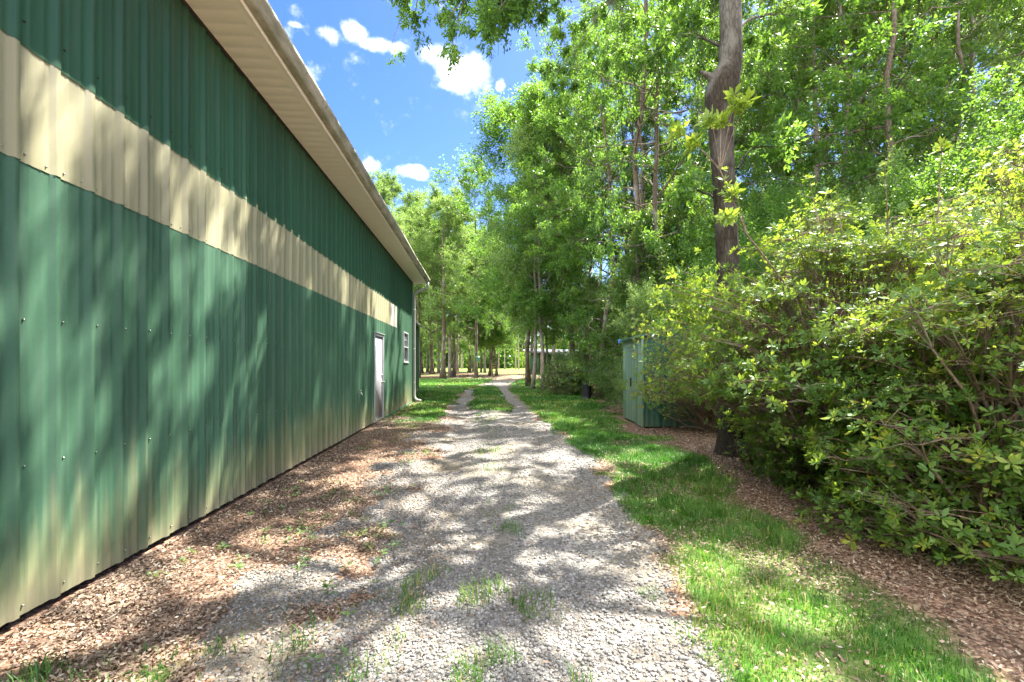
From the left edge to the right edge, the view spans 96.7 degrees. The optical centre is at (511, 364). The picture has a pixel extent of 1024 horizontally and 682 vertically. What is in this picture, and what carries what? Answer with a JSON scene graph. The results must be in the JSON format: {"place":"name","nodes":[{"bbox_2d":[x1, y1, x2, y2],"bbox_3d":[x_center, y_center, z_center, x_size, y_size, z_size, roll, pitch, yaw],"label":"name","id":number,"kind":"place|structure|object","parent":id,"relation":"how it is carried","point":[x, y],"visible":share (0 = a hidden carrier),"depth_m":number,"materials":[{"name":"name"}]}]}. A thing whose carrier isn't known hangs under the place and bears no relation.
{"place":"outdoors","nodes":[
{"label":"outdoors","id":0,"kind":"place"},
{"bbox_2d":[61,374,761,681],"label":"gravel driveway","id":1,"kind":"structure","parent":0,"point":[585,534],"depth_m":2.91,"materials":[{"name":"grey gravel"}]},
{"bbox_2d":[146,440,437,669],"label":"weeds","id":2,"kind":"object","parent":1,"relation":"on","point":[306,558],"visible":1,"depth_m":3.37,"materials":[{"name":"green plant"}]},
{"bbox_2d":[436,312,468,352],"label":"slim tree","id":3,"kind":"object","parent":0,"point":[455,338],"visible":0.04,"depth_m":88.12,"materials":[{"name":"green plant"}]},
{"bbox_2d":[2,377,1007,681],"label":"grass","id":4,"kind":"structure","parent":0,"point":[590,437],"depth_m":3.00,"materials":[{"name":"green plant"}]},
{"bbox_2d":[0,367,1023,681],"bbox_3d":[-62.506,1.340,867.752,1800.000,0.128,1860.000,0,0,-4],"label":"ground","id":5,"kind":"structure","parent":0,"point":[908,597],"depth_m":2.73,"materials":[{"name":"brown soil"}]},
{"bbox_2d":[0,0,429,627],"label":"metal barn","id":6,"kind":"structure","parent":5,"relation":"on","point":[212,270],"depth_m":3.47,"materials":[{"name":"metal"}]},
{"bbox_2d":[373,331,384,422],"bbox_3d":[-3.162,0.291,10.811,0.125,2.078,1.060,0,0,-4],"label":"door","id":7,"kind":"structure","parent":6,"relation":"in","point":[379,381],"depth_m":10.84,"materials":[{"name":"metal"}]},
{"bbox_2d":[403,331,408,362],"bbox_3d":[-3.463,-0.547,14.814,0.090,1.005,0.990,0,0,-4],"label":"window","id":8,"kind":"structure","parent":6,"relation":"in","point":[405,335],"depth_m":14.96,"materials":[{"name":"white glass"}]},
{"bbox_2d":[368,167,455,298],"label":"broadleaf tree","id":9,"kind":"object","parent":5,"relation":"on","point":[388,188],"visible":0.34,"depth_m":49.11,"materials":[{"name":"green plant"}]},
{"bbox_2d":[393,201,441,340],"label":"broadleaf tree","id":10,"kind":"object","parent":5,"relation":"on","point":[425,323],"visible":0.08,"depth_m":57.76,"materials":[{"name":"green plant"}]},
{"bbox_2d":[416,322,422,390],"bbox_3d":[-7.727,-0.780,19.440,6.980,4.240,6.710,0,0,-4],"label":"lean to","id":11,"kind":"object","parent":5,"relation":"on","point":[418,325],"visible":0.09,"depth_m":22.34,"materials":[{"name":"metal"}]},
{"bbox_2d":[395,204,447,350],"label":"broadleaf tree","id":12,"kind":"object","parent":5,"relation":"on","point":[421,316],"visible":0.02,"depth_m":65.02,"materials":[{"name":"green plant"}]},
{"bbox_2d":[392,204,464,377],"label":"broadleaf tree","id":13,"kind":"object","parent":5,"relation":"on","point":[418,304],"visible":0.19,"depth_m":46.83,"materials":[{"name":"green plant"}]},
{"bbox_2d":[414,217,446,372],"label":"broadleaf tree","id":14,"kind":"object","parent":5,"relation":"on","point":[421,367],"visible":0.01,"depth_m":71.75,"materials":[{"name":"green plant"}]},
{"bbox_2d":[416,271,448,371],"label":"broadleaf tree","id":15,"kind":"object","parent":5,"relation":"on","point":[427,356],"visible":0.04,"depth_m":79.87,"materials":[{"name":"green plant"}]},
{"bbox_2d":[413,230,465,373],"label":"broadleaf tree","id":16,"kind":"object","parent":5,"relation":"on","point":[431,370],"visible":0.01,"depth_m":63.88,"materials":[{"name":"green plant"}]},
{"bbox_2d":[422,269,465,372],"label":"broadleaf tree","id":17,"kind":"object","parent":5,"relation":"on","point":[426,347],"visible":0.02,"depth_m":75.72,"materials":[{"name":"green plant"}]},
{"bbox_2d":[395,179,503,378],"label":"broadleaf tree","id":18,"kind":"object","parent":5,"relation":"on","point":[440,202],"visible":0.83,"depth_m":41.47,"materials":[{"name":"green plant"}]},
{"bbox_2d":[416,229,485,373],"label":"broadleaf tree","id":19,"kind":"object","parent":5,"relation":"on","point":[458,340],"visible":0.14,"depth_m":65.79,"materials":[{"name":"green plant"}]},
{"bbox_2d":[421,210,484,376],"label":"broadleaf tree","id":20,"kind":"object","parent":5,"relation":"on","point":[472,321],"visible":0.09,"depth_m":50.29,"materials":[{"name":"green plant"}]},
{"bbox_2d":[416,211,493,376],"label":"broadleaf tree","id":21,"kind":"object","parent":5,"relation":"on","point":[439,338],"visible":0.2,"depth_m":49.12,"materials":[{"name":"green plant"}]},
{"bbox_2d":[410,157,516,377],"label":"broadleaf tree","id":22,"kind":"object","parent":5,"relation":"on","point":[476,182],"visible":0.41,"depth_m":44.62,"materials":[{"name":"green plant"}]},
{"bbox_2d":[440,218,489,372],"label":"broadleaf tree","id":23,"kind":"object","parent":5,"relation":"on","point":[469,369],"visible":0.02,"depth_m":73.78,"materials":[{"name":"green plant"}]},
{"bbox_2d":[459,317,491,371],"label":"slim tree","id":24,"kind":"object","parent":5,"relation":"on","point":[463,346],"visible":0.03,"depth_m":83.46,"materials":[{"name":"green plant"}]},
{"bbox_2d":[456,316,506,371],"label":"slim tree","id":25,"kind":"object","parent":5,"relation":"on","point":[480,349],"visible":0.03,"depth_m":79.88,"materials":[{"name":"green plant"}]},
{"bbox_2d":[459,327,514,370],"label":"broadleaf tree","id":26,"kind":"object","parent":5,"relation":"on","point":[461,350],"visible":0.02,"depth_m":89.25,"materials":[{"name":"green plant"}]},
{"bbox_2d":[470,329,507,372],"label":"broadleaf tree","id":27,"kind":"object","parent":5,"relation":"on","point":[485,355],"depth_m":75.89,"materials":[{"name":"green plant"}]},
{"bbox_2d":[458,242,519,375],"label":"slim tree","id":28,"kind":"object","parent":5,"relation":"on","point":[510,340],"visible":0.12,"depth_m":52.32,"materials":[{"name":"green plant"}]},
{"bbox_2d":[457,245,523,375],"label":"slim tree","id":29,"kind":"object","parent":5,"relation":"on","point":[495,342],"visible":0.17,"depth_m":51.34,"materials":[{"name":"green plant"}]},
{"bbox_2d":[465,229,518,375],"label":"slim tree","id":30,"kind":"object","parent":5,"relation":"on","point":[500,337],"visible":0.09,"depth_m":51.58,"materials":[{"name":"green plant"}]},
{"bbox_2d":[422,330,613,368],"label":"wood","id":31,"kind":"object","parent":5,"relation":"on","point":[510,358],"visible":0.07,"depth_m":156.77,"materials":[{"name":"green plant"}]},
{"bbox_2d":[429,82,606,385],"bbox_3d":[0.587,-8.008,28.525,10.497,18.761,11.136,0,0,4],"label":"slim tree","id":32,"kind":"object","parent":5,"relation":"on","point":[502,119],"visible":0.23,"depth_m":27.36,"materials":[{"name":"green plant"}]},
{"bbox_2d":[509,235,544,373],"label":"broadleaf tree","id":33,"kind":"object","parent":5,"relation":"on","point":[531,348],"depth_m":63.75,"materials":[{"name":"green plant"}]},
{"bbox_2d":[468,108,607,389],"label":"slim tree","id":34,"kind":"object","parent":5,"relation":"on","point":[523,147],"visible":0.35,"depth_m":23.73,"materials":[{"name":"green plant"}]},
{"bbox_2d":[472,74,609,389],"bbox_3d":[1.759,-6.579,23.827,7.111,15.900,7.544,0,0,-28],"label":"slim tree","id":35,"kind":"object","parent":5,"relation":"on","point":[540,303],"visible":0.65,"depth_m":22.71,"materials":[{"name":"green plant"}]},
{"bbox_2d":[485,161,603,377],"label":"broadleaf tree","id":36,"kind":"object","parent":5,"relation":"on","point":[553,349],"visible":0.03,"depth_m":41.28,"materials":[{"name":"green plant"}]},
{"bbox_2d":[496,168,594,384],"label":"slim tree","id":37,"kind":"object","parent":5,"relation":"on","point":[522,331],"visible":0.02,"depth_m":26.96,"materials":[{"name":"green plant"}]},
{"bbox_2d":[529,349,576,374],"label":"pole shed","id":38,"kind":"structure","parent":5,"relation":"on","point":[538,371],"depth_m":62.00,"materials":[{"name":"white wood"}]},
{"bbox_2d":[502,92,619,341],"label":"broadleaf tree","id":39,"kind":"object","parent":5,"relation":"on","point":[588,276],"visible":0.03,"depth_m":32.97,"materials":[{"name":"green plant"}]},
{"bbox_2d":[528,360,595,394],"bbox_3d":[2.366,0.548,20.498,3.214,1.679,2.740,0,0,-4],"label":"dark bush","id":40,"kind":"object","parent":5,"relation":"on","point":[561,381],"visible":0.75,"depth_m":20.04,"materials":[{"name":"green plant"}]},
{"bbox_2d":[455,21,670,367],"bbox_3d":[2.795,-8.793,24.078,9.664,20.374,8.680,0,0,-42],"label":"broadleaf tree","id":41,"kind":"object","parent":5,"relation":"on","point":[533,67],"visible":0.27,"depth_m":23.57,"materials":[{"name":"green plant"}]},
{"bbox_2d":[536,288,599,388],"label":"understory tree","id":42,"kind":"object","parent":5,"relation":"on","point":[560,310],"visible":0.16,"depth_m":23.65,"materials":[{"name":"green plant"}]},
{"bbox_2d":[532,71,629,383],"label":"broadleaf tree","id":43,"kind":"object","parent":5,"relation":"on","point":[575,266],"visible":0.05,"depth_m":27.54,"materials":[{"name":"green plant"}]},
{"bbox_2d":[549,273,617,394],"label":"evergreen tree","id":44,"kind":"object","parent":5,"relation":"on","point":[591,281],"visible":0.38,"depth_m":20.35,"materials":[{"name":"green plant"}]},
{"bbox_2d":[582,381,591,399],"bbox_3d":[2.892,1.006,17.601,0.404,0.708,0.410,0,0,-4],"label":"compost bin","id":45,"kind":"object","parent":5,"relation":"on","point":[586,391],"visible":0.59,"depth_m":17.45,"materials":[{"name":"black plastic"}]},
{"bbox_2d":[542,143,639,321],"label":"broadleaf tree","id":46,"kind":"object","parent":5,"relation":"on","point":[593,265],"depth_m":45.47,"materials":[{"name":"green plant"}]},
{"bbox_2d":[559,274,630,394],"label":"understory tree","id":47,"kind":"object","parent":5,"relation":"on","point":[588,293],"visible":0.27,"depth_m":19.63,"materials":[{"name":"green plant"}]},
{"bbox_2d":[383,0,827,458],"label":"oak tree","id":48,"kind":"object","parent":5,"relation":"on","point":[724,74],"visible":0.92,"depth_m":6.93,"materials":[{"name":"green plant"}]},
{"bbox_2d":[588,358,622,391],"bbox_3d":[4.551,0.264,17.378,3.309,2.242,3.521,0,0,-4],"label":"dark bush","id":49,"kind":"object","parent":5,"relation":"on","point":[595,383],"visible":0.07,"depth_m":17.52,"materials":[{"name":"green plant"}]},
{"bbox_2d":[509,0,704,397],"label":"broadleaf tree","id":50,"kind":"object","parent":5,"relation":"on","point":[562,226],"visible":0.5,"depth_m":17.71,"materials":[{"name":"green plant"}]},
{"bbox_2d":[539,0,678,313],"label":"broadleaf tree","id":51,"kind":"object","parent":5,"relation":"on","point":[605,85],"visible":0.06,"depth_m":25.46,"materials":[{"name":"green plant"}]},
{"bbox_2d":[591,280,640,402],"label":"evergreen tree","id":52,"kind":"object","parent":5,"relation":"on","point":[607,399],"visible":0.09,"depth_m":16.52,"materials":[{"name":"green plant"}]},
{"bbox_2d":[563,201,684,397],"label":"evergreen tree","id":53,"kind":"object","parent":5,"relation":"on","point":[621,281],"visible":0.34,"depth_m":14.46,"materials":[{"name":"green plant"}]},
{"bbox_2d":[586,253,673,368],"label":"understory tree","id":54,"kind":"object","parent":5,"relation":"on","point":[599,312],"visible":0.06,"depth_m":18.99,"materials":[{"name":"green plant"}]},
{"bbox_2d":[546,0,742,336],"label":"broadleaf tree","id":55,"kind":"object","parent":5,"relation":"on","point":[673,165],"visible":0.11,"depth_m":21.88,"materials":[{"name":"green plant"}]},
{"bbox_2d":[600,279,691,410],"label":"understory tree","id":56,"kind":"object","parent":5,"relation":"on","point":[644,305],"visible":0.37,"depth_m":12.21,"materials":[{"name":"green plant"}]},
{"bbox_2d":[597,218,713,381],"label":"understory tree","id":57,"kind":"object","parent":5,"relation":"on","point":[606,287],"visible":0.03,"depth_m":16.91,"materials":[{"name":"green plant"}]},
{"bbox_2d":[558,49,753,304],"bbox_3d":[6.822,-8.279,25.860,12.945,19.314,10.200,0,0,-27],"label":"broadleaf tree","id":58,"kind":"object","parent":5,"relation":"on","point":[608,121],"visible":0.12,"depth_m":24.12,"materials":[{"name":"green plant"}]},
{"bbox_2d":[606,136,707,329],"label":"broadleaf tree","id":59,"kind":"object","parent":5,"relation":"on","point":[652,188],"visible":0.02,"depth_m":39.64,"materials":[{"name":"green plant"}]},
{"bbox_2d":[605,163,713,400],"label":"evergreen tree","id":60,"kind":"object","parent":5,"relation":"on","point":[678,214],"visible":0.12,"depth_m":15.00,"materials":[{"name":"green plant"}]},
{"bbox_2d":[532,0,789,339],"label":"broadleaf tree","id":61,"kind":"object","parent":5,"relation":"on","point":[586,205],"visible":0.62,"depth_m":15.42,"materials":[{"name":"green plant"}]},
{"bbox_2d":[559,0,764,329],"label":"broadleaf tree","id":62,"kind":"object","parent":5,"relation":"on","point":[628,68],"visible":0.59,"depth_m":13.36,"materials":[{"name":"green plant"}]},
{"bbox_2d":[618,326,756,426],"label":"garden shed","id":63,"kind":"structure","parent":5,"relation":"on","point":[645,416],"depth_m":9.75,"materials":[{"name":"green metal"}]},
{"bbox_2d":[626,350,634,421],"bbox_3d":[2.786,0.495,10.673,0.045,1.630,0.890,0,0,2],"label":"sliding door","id":64,"kind":"structure","parent":63,"relation":"in","point":[630,363],"depth_m":10.73,"materials":[{"name":"green metal"}]},
{"bbox_2d":[617,297,765,432],"bbox_3d":[3.823,-0.056,8.907,3.822,2.882,2.884,0,0,-4],"label":"azalea bush","id":65,"kind":"object","parent":5,"relation":"on","point":[705,411],"visible":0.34,"depth_m":8.65,"materials":[{"name":"green plant"}]},
{"bbox_2d":[547,0,856,266],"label":"broadleaf tree","id":66,"kind":"object","parent":5,"relation":"on","point":[773,88],"visible":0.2,"depth_m":20.22,"materials":[{"name":"green plant"}]},
{"bbox_2d":[647,258,763,354],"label":"understory tree","id":67,"kind":"object","parent":5,"relation":"on","point":[677,284],"visible":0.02,"depth_m":10.49,"materials":[{"name":"green plant"}]},
{"bbox_2d":[605,0,813,314],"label":"broadleaf tree","id":68,"kind":"object","parent":5,"relation":"on","point":[737,143],"visible":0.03,"depth_m":23.74,"materials":[{"name":"green plant"}]},
{"bbox_2d":[632,191,789,326],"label":"understory tree","id":69,"kind":"object","parent":5,"relation":"on","point":[688,251],"visible":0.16,"depth_m":12.26,"materials":[{"name":"green plant"}]},
{"bbox_2d":[597,13,830,198],"bbox_3d":[12.059,-10.421,28.882,15.821,23.605,12.466,0,0,17],"label":"broadleaf tree","id":70,"kind":"object","parent":5,"relation":"on","point":[675,79],"visible":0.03,"depth_m":27.41,"materials":[{"name":"green plant"}]},
{"bbox_2d":[662,168,818,358],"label":"understory tree","id":71,"kind":"object","parent":5,"relation":"on","point":[743,206],"visible":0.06,"depth_m":13.37,"materials":[{"name":"green plant"}]},
{"bbox_2d":[723,392,780,466],"bbox_3d":[3.372,0.760,5.800,0.977,1.247,1.136,0,0,-33],"label":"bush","id":72,"kind":"object","parent":5,"relation":"on","point":[738,442],"visible":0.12,"depth_m":5.86,"materials":[{"name":"green plant"}]},
{"bbox_2d":[670,215,853,436],"bbox_3d":[4.759,-0.747,8.978,3.281,4.510,3.307,0,0,-11],"label":"understory tree","id":73,"kind":"object","parent":5,"relation":"on","point":[744,260],"visible":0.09,"depth_m":8.77,"materials":[{"name":"green plant"}]},
{"bbox_2d":[707,119,866,317],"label":"broadleaf tree","id":74,"kind":"object","parent":5,"relation":"on","point":[764,164],"depth_m":38.88,"materials":[{"name":"green plant"}]},
{"bbox_2d":[701,146,873,313],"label":"understory tree","id":75,"kind":"object","parent":5,"relation":"on","point":[846,171],"visible":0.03,"depth_m":14.17,"materials":[{"name":"green plant"}]},
{"bbox_2d":[735,16,855,318],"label":"broadleaf tree","id":76,"kind":"object","parent":5,"relation":"on","point":[823,100],"visible":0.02,"depth_m":24.99,"materials":[{"name":"green plant"}]},
{"bbox_2d":[683,0,926,311],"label":"broadleaf tree","id":77,"kind":"object","parent":5,"relation":"on","point":[817,170],"visible":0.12,"depth_m":17.95,"materials":[{"name":"green plant"}]},
{"bbox_2d":[740,392,871,499],"bbox_3d":[3.605,0.838,4.913,2.197,1.096,1.892,0,0,-4],"label":"azalea bush","id":78,"kind":"object","parent":5,"relation":"on","point":[793,470],"visible":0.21,"depth_m":4.80,"materials":[{"name":"green plant"}]},
{"bbox_2d":[751,241,872,413],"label":"understory tree","id":79,"kind":"object","parent":5,"relation":"on","point":[801,292],"visible":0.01,"depth_m":8.02,"materials":[{"name":"green plant"}]},
{"bbox_2d":[697,4,930,313],"bbox_3d":[13.829,-8.279,22.051,12.945,19.314,10.200,0,0,40],"label":"broadleaf tree","id":80,"kind":"object","parent":5,"relation":"on","point":[747,124],"visible":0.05,"depth_m":21.24,"materials":[{"name":"green plant"}]},
{"bbox_2d":[713,178,920,335],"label":"understory tree","id":81,"kind":"object","parent":5,"relation":"on","point":[782,207],"visible":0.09,"depth_m":11.50,"materials":[{"name":"green plant"}]},
{"bbox_2d":[638,83,1023,485],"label":"azalea bush","id":82,"kind":"object","parent":5,"relation":"on","point":[804,367],"visible":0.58,"depth_m":4.35,"materials":[{"name":"green plant"}]},
{"bbox_2d":[803,160,918,316],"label":"understory tree","id":83,"kind":"object","parent":5,"relation":"on","point":[832,184],"visible":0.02,"depth_m":15.81,"materials":[{"name":"green plant"}]},
{"bbox_2d":[743,0,980,193],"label":"slim tree","id":84,"kind":"object","parent":5,"relation":"on","point":[791,88],"visible":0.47,"depth_m":14.88,"materials":[{"name":"green plant"}]},
{"bbox_2d":[766,137,961,355],"bbox_3d":[8.511,-1.512,10.668,4.509,6.150,4.474,0,0,41],"label":"understory tree","id":85,"kind":"object","parent":5,"relation":"on","point":[879,200],"visible":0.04,"depth_m":10.02,"materials":[{"name":"green plant"}]},
{"bbox_2d":[736,0,1018,284],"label":"slim tree","id":86,"kind":"object","parent":5,"relation":"on","point":[888,119],"visible":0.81,"depth_m":12.36,"materials":[{"name":"green plant"}]},
{"bbox_2d":[743,0,1011,204],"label":"broadleaf tree","id":87,"kind":"object","parent":5,"relation":"on","point":[833,110],"visible":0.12,"depth_m":18.73,"materials":[{"name":"green plant"}]},
{"bbox_2d":[786,356,970,541],"bbox_3d":[3.633,0.635,3.921,2.211,1.520,2.003,0,0,24],"label":"azalea bush","id":88,"kind":"object","parent":5,"relation":"on","point":[811,494],"visible":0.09,"depth_m":3.65,"materials":[{"name":"green plant"}]},
{"bbox_2d":[750,0,1023,195],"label":"broadleaf tree","id":89,"kind":"object","parent":5,"relation":"on","point":[986,24],"visible":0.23,"depth_m":16.64,"materials":[{"name":"green plant"}]},
{"bbox_2d":[785,11,992,186],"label":"broadleaf tree","id":90,"kind":"object","parent":5,"relation":"on","point":[838,156],"visible":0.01,"depth_m":26.08,"materials":[{"name":"green plant"}]},
{"bbox_2d":[766,0,1023,197],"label":"broadleaf tree","id":91,"kind":"object","parent":5,"relation":"on","point":[1004,76],"visible":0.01,"depth_m":21.46,"materials":[{"name":"green plant"}]},
{"bbox_2d":[771,206,1023,584],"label":"azalea bush","id":92,"kind":"object","parent":5,"relation":"on","point":[979,498],"visible":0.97,"depth_m":3.04,"materials":[{"name":"green plant"}]},
{"bbox_2d":[839,148,993,246],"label":"understory tree","id":93,"kind":"object","parent":5,"relation":"on","point":[903,176],"depth_m":13.21,"materials":[{"name":"green plant"}]},
{"bbox_2d":[819,140,1023,276],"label":"understory tree","id":94,"kind":"object","parent":5,"relation":"on","point":[926,187],"visible":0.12,"depth_m":8.24,"materials":[{"name":"green plant"}]},
{"bbox_2d":[842,103,1014,227],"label":"understory tree","id":95,"kind":"object","parent":5,"relation":"on","point":[986,131],"depth_m":11.77,"materials":[{"name":"green plant"}]},
{"bbox_2d":[834,0,1023,171],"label":"slim tree","id":96,"kind":"object","parent":5,"relation":"on","point":[876,7],"visible":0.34,"depth_m":15.01,"materials":[{"name":"green plant"}]},
{"bbox_2d":[851,0,1023,143],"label":"broadleaf tree","id":97,"kind":"object","parent":5,"relation":"on","point":[1007,17],"visible":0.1,"depth_m":16.86,"materials":[{"name":"green plant"}]},
{"bbox_2d":[870,131,1023,383],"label":"azalea bush","id":98,"kind":"object","parent":5,"relation":"on","point":[1016,188],"visible":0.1,"depth_m":5.11,"materials":[{"name":"green plant"}]},
{"bbox_2d":[877,58,1023,265],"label":"understory tree","id":99,"kind":"object","parent":5,"relation":"on","point":[1017,127],"visible":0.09,"depth_m":7.68,"materials":[{"name":"green plant"}]},
{"bbox_2d":[894,20,1023,139],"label":"broadleaf tree","id":100,"kind":"object","parent":5,"relation":"on","point":[1018,59],"visible":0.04,"depth_m":24.73,"materials":[{"name":"green plant"}]},
{"bbox_2d":[897,129,1021,284],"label":"understory tree","id":101,"kind":"object","parent":5,"relation":"on","point":[967,157],"visible":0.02,"depth_m":12.08,"materials":[{"name":"green plant"}]},
{"bbox_2d":[944,118,1021,254],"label":"understory tree","id":102,"kind":"object","parent":5,"relation":"on","point":[974,134],"visible":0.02,"depth_m":9.08,"materials":[{"name":"green plant"}]},
{"bbox_2d":[961,1,1023,160],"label":"broadleaf tree","id":103,"kind":"object","parent":5,"relation":"on","point":[1018,51],"visible":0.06,"depth_m":20.11,"materials":[{"name":"green plant"}]},
{"bbox_2d":[268,0,1020,348],"label":"sky","id":104,"kind":"structure","parent":0,"point":[400,117],"materials":[{"name":"blue"}]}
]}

